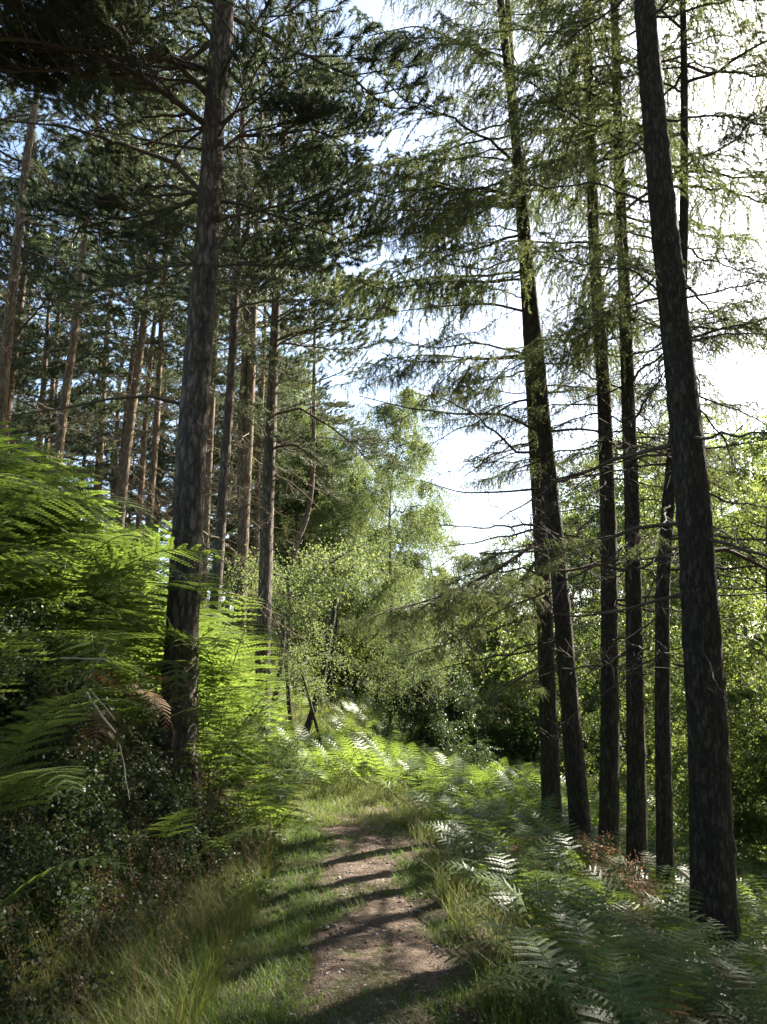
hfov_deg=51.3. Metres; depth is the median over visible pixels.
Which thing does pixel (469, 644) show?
birch tree
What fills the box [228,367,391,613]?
birch tree
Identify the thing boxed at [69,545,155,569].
bracken frond
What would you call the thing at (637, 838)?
larch tree
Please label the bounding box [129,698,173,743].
dead bracken frond
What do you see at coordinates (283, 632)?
birch tree
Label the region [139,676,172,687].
dead bracken frond
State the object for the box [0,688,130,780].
bracken frond
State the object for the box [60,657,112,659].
stick
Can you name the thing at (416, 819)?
grass
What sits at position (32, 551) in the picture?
bracken frond
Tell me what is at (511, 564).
birch tree
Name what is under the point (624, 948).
bracken frond
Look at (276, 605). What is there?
bush
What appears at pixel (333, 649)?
birch tree
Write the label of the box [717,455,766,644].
birch tree
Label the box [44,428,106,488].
pine tree
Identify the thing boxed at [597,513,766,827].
birch tree
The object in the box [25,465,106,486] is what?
bracken frond
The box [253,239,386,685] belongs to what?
pine tree
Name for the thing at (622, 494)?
birch tree
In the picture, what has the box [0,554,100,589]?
bracken frond
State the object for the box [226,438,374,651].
birch tree
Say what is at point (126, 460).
pine tree
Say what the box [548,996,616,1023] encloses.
bracken frond
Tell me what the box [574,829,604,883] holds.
dry plant
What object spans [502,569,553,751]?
birch tree
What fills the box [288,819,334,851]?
bracken frond
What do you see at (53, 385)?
pine tree
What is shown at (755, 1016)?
bracken frond
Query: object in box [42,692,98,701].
dead bracken frond
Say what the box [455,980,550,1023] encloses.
bracken frond
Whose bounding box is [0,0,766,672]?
sky
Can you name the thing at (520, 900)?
bracken frond
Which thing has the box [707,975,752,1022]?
dead bracken frond
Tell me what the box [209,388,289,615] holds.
pine tree
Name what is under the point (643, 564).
birch tree
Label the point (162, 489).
pine tree
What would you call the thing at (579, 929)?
bracken frond
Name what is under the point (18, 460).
bracken frond
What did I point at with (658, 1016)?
bracken frond
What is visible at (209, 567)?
bush
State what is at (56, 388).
pine tree
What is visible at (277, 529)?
pine tree
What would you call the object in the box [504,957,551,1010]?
bracken frond
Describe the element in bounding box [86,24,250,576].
pine tree
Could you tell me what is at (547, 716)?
larch tree
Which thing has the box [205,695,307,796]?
bracken frond
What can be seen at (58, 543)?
bracken frond
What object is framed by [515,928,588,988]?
bracken frond
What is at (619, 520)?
birch tree
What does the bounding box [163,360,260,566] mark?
pine tree
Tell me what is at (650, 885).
dead bracken frond
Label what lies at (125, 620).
bracken frond
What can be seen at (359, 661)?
bush
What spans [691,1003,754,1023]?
bracken frond
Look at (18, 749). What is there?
bracken frond
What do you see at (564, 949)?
bracken frond
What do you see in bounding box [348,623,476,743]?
birch tree
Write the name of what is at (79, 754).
dead bracken frond
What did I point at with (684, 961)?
bracken frond
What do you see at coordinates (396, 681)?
birch tree
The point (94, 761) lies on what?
bramble bush
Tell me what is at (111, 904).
bramble bush
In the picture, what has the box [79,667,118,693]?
dead bracken frond
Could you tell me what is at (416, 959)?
path
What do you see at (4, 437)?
bracken frond
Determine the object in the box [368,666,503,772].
bush
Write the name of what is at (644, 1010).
bracken frond
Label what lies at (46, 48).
pine tree
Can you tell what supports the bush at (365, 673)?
on the ground at (456, 957)
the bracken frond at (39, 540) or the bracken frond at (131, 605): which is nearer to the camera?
the bracken frond at (39, 540)
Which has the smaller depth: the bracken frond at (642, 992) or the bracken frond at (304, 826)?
the bracken frond at (642, 992)
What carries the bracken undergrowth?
on the ground at (456, 957)
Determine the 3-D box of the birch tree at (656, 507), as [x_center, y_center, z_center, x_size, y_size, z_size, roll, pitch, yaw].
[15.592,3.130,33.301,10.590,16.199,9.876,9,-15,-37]
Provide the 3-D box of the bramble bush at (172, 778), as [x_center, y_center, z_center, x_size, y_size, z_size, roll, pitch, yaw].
[-1.665,2.629,6.992,1.576,1.294,1.859,0,-12,0]
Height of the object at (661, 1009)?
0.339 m
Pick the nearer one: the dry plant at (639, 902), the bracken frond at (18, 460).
the bracken frond at (18, 460)
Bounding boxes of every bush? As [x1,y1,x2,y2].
[0,597,244,906]
[0,599,115,914]
[0,630,203,975]
[0,639,63,757]
[0,655,148,1023]
[0,721,123,1023]
[47,841,163,988]
[61,649,285,914]
[118,738,287,886]
[207,532,278,621]
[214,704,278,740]
[224,542,344,660]
[231,732,305,796]
[277,756,310,802]
[291,599,386,686]
[312,590,398,698]
[337,626,427,710]
[355,631,439,720]
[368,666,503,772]
[404,595,583,768]
[451,623,600,773]
[534,635,686,787]
[559,658,625,761]
[600,638,766,805]
[647,679,766,873]
[735,662,766,747]
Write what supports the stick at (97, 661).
on the bracken frond at (92, 641)
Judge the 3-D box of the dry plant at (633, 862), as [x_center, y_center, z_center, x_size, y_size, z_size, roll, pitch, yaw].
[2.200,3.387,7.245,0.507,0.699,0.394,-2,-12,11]
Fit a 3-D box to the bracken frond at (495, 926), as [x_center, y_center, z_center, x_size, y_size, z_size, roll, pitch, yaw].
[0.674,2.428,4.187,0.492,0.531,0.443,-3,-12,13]
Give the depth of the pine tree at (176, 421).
49.29 m
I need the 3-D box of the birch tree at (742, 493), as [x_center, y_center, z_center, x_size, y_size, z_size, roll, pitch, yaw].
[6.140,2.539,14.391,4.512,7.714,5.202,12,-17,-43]
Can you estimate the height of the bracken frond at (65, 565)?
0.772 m
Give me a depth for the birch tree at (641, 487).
14.74 m
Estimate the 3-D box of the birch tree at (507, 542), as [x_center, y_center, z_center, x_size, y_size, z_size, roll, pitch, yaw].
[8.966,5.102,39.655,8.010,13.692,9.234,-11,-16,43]
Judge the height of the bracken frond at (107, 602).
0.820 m
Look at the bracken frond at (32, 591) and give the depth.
6.22 m
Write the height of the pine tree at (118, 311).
17.410 m
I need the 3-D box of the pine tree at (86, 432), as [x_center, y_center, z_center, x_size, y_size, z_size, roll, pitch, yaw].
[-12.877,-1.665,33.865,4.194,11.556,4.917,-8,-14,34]
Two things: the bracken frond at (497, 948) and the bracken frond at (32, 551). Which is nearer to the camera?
the bracken frond at (497, 948)
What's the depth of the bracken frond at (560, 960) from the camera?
4.37 m
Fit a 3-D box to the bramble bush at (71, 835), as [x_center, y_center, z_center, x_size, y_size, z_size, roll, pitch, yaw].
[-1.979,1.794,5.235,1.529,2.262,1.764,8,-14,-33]
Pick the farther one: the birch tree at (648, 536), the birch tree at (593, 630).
the birch tree at (648, 536)
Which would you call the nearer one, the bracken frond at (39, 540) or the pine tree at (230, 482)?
the bracken frond at (39, 540)
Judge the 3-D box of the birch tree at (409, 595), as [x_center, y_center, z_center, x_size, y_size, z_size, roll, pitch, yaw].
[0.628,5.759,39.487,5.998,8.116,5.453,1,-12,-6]
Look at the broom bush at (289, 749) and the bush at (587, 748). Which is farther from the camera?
the bush at (587, 748)
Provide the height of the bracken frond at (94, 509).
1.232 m
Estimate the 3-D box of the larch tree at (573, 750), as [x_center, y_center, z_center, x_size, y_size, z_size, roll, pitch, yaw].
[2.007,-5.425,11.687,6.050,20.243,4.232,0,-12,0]
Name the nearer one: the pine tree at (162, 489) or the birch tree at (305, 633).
the birch tree at (305, 633)
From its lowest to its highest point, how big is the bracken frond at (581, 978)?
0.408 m
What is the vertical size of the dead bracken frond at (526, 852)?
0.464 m
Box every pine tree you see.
[0,0,449,785]
[0,1,111,480]
[0,42,178,487]
[0,55,86,386]
[0,88,121,468]
[0,117,73,452]
[0,247,55,460]
[1,95,121,470]
[1,241,124,508]
[1,284,53,471]
[8,294,97,487]
[32,190,186,531]
[32,358,132,521]
[41,71,230,534]
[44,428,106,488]
[50,310,174,534]
[60,0,245,547]
[77,0,232,557]
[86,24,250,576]
[86,310,222,576]
[102,454,171,557]
[109,0,377,649]
[130,259,242,538]
[144,403,178,589]
[156,0,410,735]
[157,10,293,623]
[159,381,234,562]
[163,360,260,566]
[173,276,333,629]
[174,0,341,681]
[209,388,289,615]
[212,390,250,614]
[215,105,338,645]
[215,344,338,632]
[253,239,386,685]
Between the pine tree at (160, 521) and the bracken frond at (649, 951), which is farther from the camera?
the pine tree at (160, 521)
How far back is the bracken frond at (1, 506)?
5.34 m
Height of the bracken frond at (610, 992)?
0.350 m
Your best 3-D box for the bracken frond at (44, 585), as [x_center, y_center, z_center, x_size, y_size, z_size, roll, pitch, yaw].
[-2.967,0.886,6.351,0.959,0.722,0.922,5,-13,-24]
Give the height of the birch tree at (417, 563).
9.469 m
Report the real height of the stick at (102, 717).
0.262 m
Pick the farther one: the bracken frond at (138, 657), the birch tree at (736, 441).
the birch tree at (736, 441)
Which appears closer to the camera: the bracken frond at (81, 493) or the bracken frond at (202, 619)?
the bracken frond at (81, 493)
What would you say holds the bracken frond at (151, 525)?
on the ground at (456, 957)
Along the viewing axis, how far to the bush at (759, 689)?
28.42 m
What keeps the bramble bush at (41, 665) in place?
on the ground at (456, 957)
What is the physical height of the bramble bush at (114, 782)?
2.049 m
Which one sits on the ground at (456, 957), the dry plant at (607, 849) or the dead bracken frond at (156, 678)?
the dry plant at (607, 849)
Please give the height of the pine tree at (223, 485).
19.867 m
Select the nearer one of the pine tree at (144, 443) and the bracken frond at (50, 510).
the bracken frond at (50, 510)
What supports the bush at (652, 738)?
on the ground at (456, 957)
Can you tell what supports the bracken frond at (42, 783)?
on the ground at (456, 957)
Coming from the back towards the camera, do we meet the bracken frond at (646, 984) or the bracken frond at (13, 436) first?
the bracken frond at (13, 436)
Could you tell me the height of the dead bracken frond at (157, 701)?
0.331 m
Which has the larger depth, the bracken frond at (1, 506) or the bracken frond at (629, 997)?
the bracken frond at (1, 506)
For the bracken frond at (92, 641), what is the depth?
5.81 m
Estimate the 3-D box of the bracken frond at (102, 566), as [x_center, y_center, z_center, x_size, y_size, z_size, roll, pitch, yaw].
[-1.938,0.735,6.504,1.663,0.823,1.140,-12,-21,3]
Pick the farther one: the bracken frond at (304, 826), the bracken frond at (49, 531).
the bracken frond at (304, 826)
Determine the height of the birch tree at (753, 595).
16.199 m
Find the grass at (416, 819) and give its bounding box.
[0,613,679,1023]
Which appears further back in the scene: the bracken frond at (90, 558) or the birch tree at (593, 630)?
the birch tree at (593, 630)
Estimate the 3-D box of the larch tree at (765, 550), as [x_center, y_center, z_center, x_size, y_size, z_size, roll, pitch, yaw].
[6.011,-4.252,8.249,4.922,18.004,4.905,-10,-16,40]
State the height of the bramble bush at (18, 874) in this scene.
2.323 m
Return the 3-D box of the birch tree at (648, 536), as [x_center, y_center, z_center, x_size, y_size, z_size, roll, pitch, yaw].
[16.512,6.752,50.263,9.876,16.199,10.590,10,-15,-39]
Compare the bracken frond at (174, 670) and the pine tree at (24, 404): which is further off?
the pine tree at (24, 404)
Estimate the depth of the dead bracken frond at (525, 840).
7.40 m
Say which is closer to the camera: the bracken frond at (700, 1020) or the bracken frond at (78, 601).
the bracken frond at (700, 1020)
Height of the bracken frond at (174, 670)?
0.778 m
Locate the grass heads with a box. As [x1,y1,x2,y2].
[0,727,301,1023]
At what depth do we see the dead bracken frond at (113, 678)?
5.55 m
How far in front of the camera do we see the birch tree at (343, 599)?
23.76 m
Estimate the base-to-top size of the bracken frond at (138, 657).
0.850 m
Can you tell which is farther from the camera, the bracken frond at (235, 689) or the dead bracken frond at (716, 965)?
the bracken frond at (235, 689)
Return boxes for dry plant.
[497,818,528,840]
[569,824,624,897]
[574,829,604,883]
[598,847,654,921]
[620,870,664,921]
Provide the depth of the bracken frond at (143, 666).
8.63 m
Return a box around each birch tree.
[202,539,362,744]
[208,540,331,707]
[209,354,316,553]
[224,587,361,746]
[225,443,402,658]
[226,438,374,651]
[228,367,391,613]
[249,583,344,694]
[251,403,437,705]
[273,521,400,750]
[283,386,477,716]
[286,574,376,707]
[301,581,381,700]
[325,451,444,648]
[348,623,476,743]
[355,612,464,743]
[361,504,528,678]
[377,554,428,684]
[421,600,472,664]
[444,543,569,709]
[459,619,533,721]
[465,479,619,670]
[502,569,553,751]
[503,531,590,739]
[518,451,730,681]
[520,436,741,668]
[521,503,674,755]
[534,506,742,709]
[554,581,687,806]
[575,420,752,659]
[578,453,766,813]
[585,512,731,670]
[586,410,766,683]
[586,496,679,640]
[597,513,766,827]
[618,432,766,846]
[618,439,766,839]
[671,493,764,642]
[709,414,766,706]
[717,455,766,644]
[726,469,766,690]
[728,625,766,810]
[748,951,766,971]
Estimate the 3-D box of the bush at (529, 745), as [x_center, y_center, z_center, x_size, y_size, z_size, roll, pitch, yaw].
[4.828,6.314,26.434,6.079,5.801,5.796,11,-16,-41]
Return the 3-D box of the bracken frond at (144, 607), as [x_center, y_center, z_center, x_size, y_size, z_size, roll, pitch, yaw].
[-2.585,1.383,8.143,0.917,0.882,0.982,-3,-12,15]
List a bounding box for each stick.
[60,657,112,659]
[83,639,108,680]
[85,691,115,732]
[91,692,114,720]
[119,743,129,799]
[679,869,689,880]
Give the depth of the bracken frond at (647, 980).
4.34 m
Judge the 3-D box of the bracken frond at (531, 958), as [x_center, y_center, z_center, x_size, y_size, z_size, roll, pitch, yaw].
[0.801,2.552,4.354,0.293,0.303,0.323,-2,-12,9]
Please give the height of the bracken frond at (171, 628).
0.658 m
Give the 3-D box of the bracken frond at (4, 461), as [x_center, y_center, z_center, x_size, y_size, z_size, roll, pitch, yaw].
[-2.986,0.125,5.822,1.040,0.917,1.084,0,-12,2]
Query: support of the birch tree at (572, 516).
on the ground at (456, 957)
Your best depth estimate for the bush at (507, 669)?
23.63 m
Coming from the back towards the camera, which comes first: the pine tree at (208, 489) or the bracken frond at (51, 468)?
the pine tree at (208, 489)
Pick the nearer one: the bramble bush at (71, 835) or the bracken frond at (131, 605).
the bramble bush at (71, 835)
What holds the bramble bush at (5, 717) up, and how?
on the ground at (456, 957)
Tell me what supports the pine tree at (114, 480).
on the ground at (456, 957)
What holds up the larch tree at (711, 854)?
on the ground at (456, 957)
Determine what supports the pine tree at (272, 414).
on the ground at (456, 957)
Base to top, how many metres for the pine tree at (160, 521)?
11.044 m
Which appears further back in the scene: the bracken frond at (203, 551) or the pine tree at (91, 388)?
the pine tree at (91, 388)
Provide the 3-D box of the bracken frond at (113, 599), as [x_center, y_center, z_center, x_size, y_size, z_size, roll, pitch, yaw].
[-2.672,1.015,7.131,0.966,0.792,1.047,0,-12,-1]
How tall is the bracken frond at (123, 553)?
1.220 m
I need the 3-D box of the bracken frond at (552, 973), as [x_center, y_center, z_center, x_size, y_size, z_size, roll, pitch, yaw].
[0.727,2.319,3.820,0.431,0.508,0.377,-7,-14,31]
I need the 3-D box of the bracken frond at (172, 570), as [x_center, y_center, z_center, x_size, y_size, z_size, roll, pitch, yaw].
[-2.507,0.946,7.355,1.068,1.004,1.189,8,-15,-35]
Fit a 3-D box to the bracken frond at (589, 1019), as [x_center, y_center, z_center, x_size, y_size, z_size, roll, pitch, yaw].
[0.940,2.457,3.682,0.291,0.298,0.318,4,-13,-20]
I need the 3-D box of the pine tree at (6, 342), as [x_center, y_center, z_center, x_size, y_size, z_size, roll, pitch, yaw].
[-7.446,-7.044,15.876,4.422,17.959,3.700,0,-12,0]
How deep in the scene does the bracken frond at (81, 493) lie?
6.40 m
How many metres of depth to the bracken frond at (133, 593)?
8.35 m
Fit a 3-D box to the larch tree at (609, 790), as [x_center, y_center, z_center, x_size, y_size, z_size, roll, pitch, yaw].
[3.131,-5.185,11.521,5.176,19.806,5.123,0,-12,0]
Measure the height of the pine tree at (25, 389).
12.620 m
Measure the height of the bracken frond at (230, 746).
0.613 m
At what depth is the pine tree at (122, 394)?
25.11 m
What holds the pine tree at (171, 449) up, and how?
on the ground at (456, 957)
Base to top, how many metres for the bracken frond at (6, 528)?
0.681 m
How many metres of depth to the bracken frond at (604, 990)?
4.12 m
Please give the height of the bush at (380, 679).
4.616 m
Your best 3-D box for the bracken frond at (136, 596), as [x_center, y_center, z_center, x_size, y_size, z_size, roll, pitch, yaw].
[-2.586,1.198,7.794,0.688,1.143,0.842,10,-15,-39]
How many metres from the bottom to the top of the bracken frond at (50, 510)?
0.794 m
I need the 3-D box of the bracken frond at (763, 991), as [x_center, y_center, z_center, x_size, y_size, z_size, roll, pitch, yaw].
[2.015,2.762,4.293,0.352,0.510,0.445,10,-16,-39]
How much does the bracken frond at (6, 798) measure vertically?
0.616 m
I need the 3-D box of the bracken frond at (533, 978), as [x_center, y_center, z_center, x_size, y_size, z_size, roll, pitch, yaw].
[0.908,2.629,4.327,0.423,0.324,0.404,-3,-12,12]
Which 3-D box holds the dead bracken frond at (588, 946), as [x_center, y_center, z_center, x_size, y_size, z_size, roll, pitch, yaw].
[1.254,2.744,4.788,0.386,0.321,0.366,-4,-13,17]
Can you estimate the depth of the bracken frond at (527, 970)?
3.71 m
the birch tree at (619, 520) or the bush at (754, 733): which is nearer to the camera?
the bush at (754, 733)
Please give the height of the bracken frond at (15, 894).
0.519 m
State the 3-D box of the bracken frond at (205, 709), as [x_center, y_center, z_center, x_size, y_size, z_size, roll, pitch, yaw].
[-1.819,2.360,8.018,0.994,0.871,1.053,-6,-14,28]
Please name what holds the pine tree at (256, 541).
on the ground at (456, 957)
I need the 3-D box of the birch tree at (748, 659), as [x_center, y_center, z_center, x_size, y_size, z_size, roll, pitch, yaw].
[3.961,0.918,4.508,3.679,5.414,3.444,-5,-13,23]
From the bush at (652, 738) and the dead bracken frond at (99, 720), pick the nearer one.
the dead bracken frond at (99, 720)
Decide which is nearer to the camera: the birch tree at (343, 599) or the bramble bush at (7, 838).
the bramble bush at (7, 838)
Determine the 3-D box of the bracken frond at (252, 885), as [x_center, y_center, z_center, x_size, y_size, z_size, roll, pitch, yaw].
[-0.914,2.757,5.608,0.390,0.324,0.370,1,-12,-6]
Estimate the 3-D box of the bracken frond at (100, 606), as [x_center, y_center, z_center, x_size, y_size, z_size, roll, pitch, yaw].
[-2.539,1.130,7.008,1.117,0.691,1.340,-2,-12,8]
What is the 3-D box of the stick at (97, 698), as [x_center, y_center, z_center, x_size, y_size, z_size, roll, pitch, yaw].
[-1.848,1.263,5.246,0.252,0.205,0.015,-6,-13,26]
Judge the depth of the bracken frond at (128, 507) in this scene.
6.04 m
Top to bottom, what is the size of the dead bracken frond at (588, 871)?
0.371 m
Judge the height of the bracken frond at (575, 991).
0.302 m
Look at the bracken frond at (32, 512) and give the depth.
5.76 m
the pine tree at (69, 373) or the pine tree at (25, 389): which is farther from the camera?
the pine tree at (25, 389)
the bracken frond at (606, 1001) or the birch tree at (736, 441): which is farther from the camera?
the birch tree at (736, 441)
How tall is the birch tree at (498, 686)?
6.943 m
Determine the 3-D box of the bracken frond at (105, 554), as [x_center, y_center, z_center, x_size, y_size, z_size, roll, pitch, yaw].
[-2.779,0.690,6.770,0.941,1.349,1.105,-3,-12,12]
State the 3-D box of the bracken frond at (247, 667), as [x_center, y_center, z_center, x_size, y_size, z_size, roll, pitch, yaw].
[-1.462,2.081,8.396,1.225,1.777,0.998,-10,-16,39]
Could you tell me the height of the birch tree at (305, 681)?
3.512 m
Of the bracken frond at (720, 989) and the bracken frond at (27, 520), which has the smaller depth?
the bracken frond at (720, 989)
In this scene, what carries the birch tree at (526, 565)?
on the ground at (456, 957)
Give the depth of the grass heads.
4.48 m
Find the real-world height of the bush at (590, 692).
5.688 m
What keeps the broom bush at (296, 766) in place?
on the ground at (456, 957)
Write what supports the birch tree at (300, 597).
on the ground at (456, 957)
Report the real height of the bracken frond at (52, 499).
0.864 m
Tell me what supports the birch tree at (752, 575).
on the ground at (456, 957)
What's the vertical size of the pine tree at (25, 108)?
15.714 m
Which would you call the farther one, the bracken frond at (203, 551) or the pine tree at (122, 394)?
the pine tree at (122, 394)
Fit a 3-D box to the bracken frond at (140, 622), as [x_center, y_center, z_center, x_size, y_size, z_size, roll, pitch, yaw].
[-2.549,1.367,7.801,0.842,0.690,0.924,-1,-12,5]
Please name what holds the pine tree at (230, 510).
on the ground at (456, 957)
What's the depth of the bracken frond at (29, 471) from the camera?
5.54 m
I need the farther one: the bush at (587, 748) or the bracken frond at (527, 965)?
the bush at (587, 748)
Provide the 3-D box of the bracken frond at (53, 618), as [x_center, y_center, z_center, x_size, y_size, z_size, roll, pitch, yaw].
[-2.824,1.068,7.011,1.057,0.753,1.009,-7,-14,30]
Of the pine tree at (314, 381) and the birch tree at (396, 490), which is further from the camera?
the birch tree at (396, 490)
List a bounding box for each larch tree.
[311,0,724,852]
[323,0,663,835]
[411,0,766,896]
[423,0,766,881]
[457,0,766,967]
[480,0,766,915]
[755,48,766,564]
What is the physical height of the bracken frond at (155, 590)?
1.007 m
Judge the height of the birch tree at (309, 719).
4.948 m
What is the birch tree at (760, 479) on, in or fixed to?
on the ground at (456, 957)
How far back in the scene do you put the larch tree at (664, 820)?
9.41 m
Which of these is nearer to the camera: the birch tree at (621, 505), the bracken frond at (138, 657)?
the bracken frond at (138, 657)
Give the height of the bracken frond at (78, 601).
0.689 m
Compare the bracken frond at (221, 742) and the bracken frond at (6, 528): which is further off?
the bracken frond at (221, 742)
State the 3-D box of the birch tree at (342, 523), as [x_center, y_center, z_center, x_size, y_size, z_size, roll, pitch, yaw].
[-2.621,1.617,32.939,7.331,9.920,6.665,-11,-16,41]
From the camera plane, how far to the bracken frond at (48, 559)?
5.92 m
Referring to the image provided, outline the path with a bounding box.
[301,803,455,1023]
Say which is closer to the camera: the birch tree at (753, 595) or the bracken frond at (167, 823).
the bracken frond at (167, 823)
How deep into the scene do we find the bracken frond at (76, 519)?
6.17 m
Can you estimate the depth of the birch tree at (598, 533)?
33.95 m
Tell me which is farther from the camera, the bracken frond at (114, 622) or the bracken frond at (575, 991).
the bracken frond at (114, 622)
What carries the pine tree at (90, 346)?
on the ground at (456, 957)
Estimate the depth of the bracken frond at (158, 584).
8.05 m
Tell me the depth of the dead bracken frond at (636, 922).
5.47 m
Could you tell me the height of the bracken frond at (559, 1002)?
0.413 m
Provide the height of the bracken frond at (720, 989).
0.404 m
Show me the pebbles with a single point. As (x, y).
(383, 930)
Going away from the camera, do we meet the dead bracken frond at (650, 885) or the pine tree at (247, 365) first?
the dead bracken frond at (650, 885)
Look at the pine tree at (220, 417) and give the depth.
27.87 m
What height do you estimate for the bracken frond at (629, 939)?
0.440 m
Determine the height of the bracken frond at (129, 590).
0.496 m
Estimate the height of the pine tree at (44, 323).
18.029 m
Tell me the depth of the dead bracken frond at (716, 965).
4.78 m
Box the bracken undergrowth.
[0,473,766,1023]
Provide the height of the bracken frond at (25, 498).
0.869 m
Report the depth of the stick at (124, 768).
4.89 m
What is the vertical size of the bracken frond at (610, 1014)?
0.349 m
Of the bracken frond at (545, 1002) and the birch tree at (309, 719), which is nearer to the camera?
the bracken frond at (545, 1002)
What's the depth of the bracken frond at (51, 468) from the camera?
6.57 m
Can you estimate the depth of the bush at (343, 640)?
30.20 m
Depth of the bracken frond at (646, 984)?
4.00 m
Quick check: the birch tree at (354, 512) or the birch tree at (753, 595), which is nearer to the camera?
the birch tree at (354, 512)
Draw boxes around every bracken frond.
[0,416,52,622]
[0,435,61,619]
[0,451,62,530]
[0,458,40,502]
[0,466,58,531]
[0,473,60,537]
[0,482,57,527]
[0,484,130,549]
[0,486,121,608]
[0,490,31,515]
[0,495,111,533]
[0,517,20,552]
[0,532,108,592]
[0,542,87,618]
[0,549,85,623]
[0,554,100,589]
[0,567,61,655]
[0,572,86,626]
[0,583,76,656]
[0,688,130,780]
[0,698,129,778]
[0,766,88,813]
[0,768,90,830]
[0,852,141,909]
[1,496,161,541]
[1,500,124,595]
[1,545,113,647]
[2,502,117,542]
[2,517,68,540]
[2,535,122,621]
[2,604,98,680]
[4,436,83,599]
[20,506,125,623]
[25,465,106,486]
[27,630,165,694]
[29,603,134,664]
[33,521,196,626]
[33,531,158,656]
[33,594,126,660]
[34,579,137,608]
[37,445,127,656]
[42,598,152,649]
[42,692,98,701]
[50,582,196,645]
[53,536,243,656]
[54,690,89,762]
[55,589,136,668]
[57,560,186,654]
[62,588,170,624]
[66,533,143,659]
[66,671,135,712]
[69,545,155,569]
[75,610,156,657]
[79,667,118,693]
[79,710,121,750]
[88,550,247,664]
[91,563,145,663]
[92,617,164,655]
[95,573,144,600]
[102,618,207,668]
[102,650,160,701]
[103,653,160,691]
[108,578,150,684]
[114,687,170,731]
[119,601,168,683]
[127,660,220,689]
[129,573,237,641]
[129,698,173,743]
[139,637,237,666]
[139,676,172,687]
[142,585,230,605]
[144,808,201,857]
[153,703,251,781]
[196,686,270,722]
[196,745,253,791]
[198,620,281,791]
[198,719,272,788]
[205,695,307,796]
[228,880,280,912]
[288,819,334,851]
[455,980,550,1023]
[457,940,539,1007]
[461,867,536,935]
[461,920,559,1004]
[469,974,572,1023]
[487,963,577,1023]
[503,845,544,874]
[503,948,555,977]
[504,927,584,1023]
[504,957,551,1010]
[505,836,540,876]
[510,989,569,1023]
[511,967,586,1007]
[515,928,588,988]
[515,961,575,1021]
[517,951,606,1014]
[528,931,590,1023]
[535,945,605,1019]
[546,904,618,1022]
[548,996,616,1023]
[553,1003,607,1023]
[555,980,644,1023]
[561,935,619,956]
[572,999,630,1023]
[574,906,641,1021]
[575,946,668,1023]
[576,986,630,1023]
[577,866,607,878]
[578,992,666,1023]
[580,974,634,1011]
[588,938,654,974]
[592,927,685,1010]
[592,985,639,1022]
[599,892,654,938]
[611,953,687,1020]
[612,981,665,1014]
[616,1007,677,1023]
[617,954,679,1021]
[626,933,675,983]
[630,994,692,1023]
[637,875,660,894]
[638,953,721,1017]
[639,929,713,1023]
[666,964,719,1022]
[683,1017,709,1023]
[685,959,754,1023]
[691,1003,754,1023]
[698,964,755,1023]
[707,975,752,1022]
[727,960,766,1023]
[728,997,766,1023]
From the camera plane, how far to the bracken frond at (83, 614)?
6.52 m
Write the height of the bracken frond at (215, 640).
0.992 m
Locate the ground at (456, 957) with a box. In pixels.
[0,615,766,1023]
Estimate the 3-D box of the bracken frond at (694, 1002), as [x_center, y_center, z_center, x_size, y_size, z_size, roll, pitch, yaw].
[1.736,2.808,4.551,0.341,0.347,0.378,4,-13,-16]
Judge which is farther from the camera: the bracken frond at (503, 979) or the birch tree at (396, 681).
the birch tree at (396, 681)
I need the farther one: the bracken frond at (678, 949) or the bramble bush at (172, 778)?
the bramble bush at (172, 778)
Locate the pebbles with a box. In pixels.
[252,803,490,1023]
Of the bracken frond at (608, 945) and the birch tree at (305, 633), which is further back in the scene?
the birch tree at (305, 633)

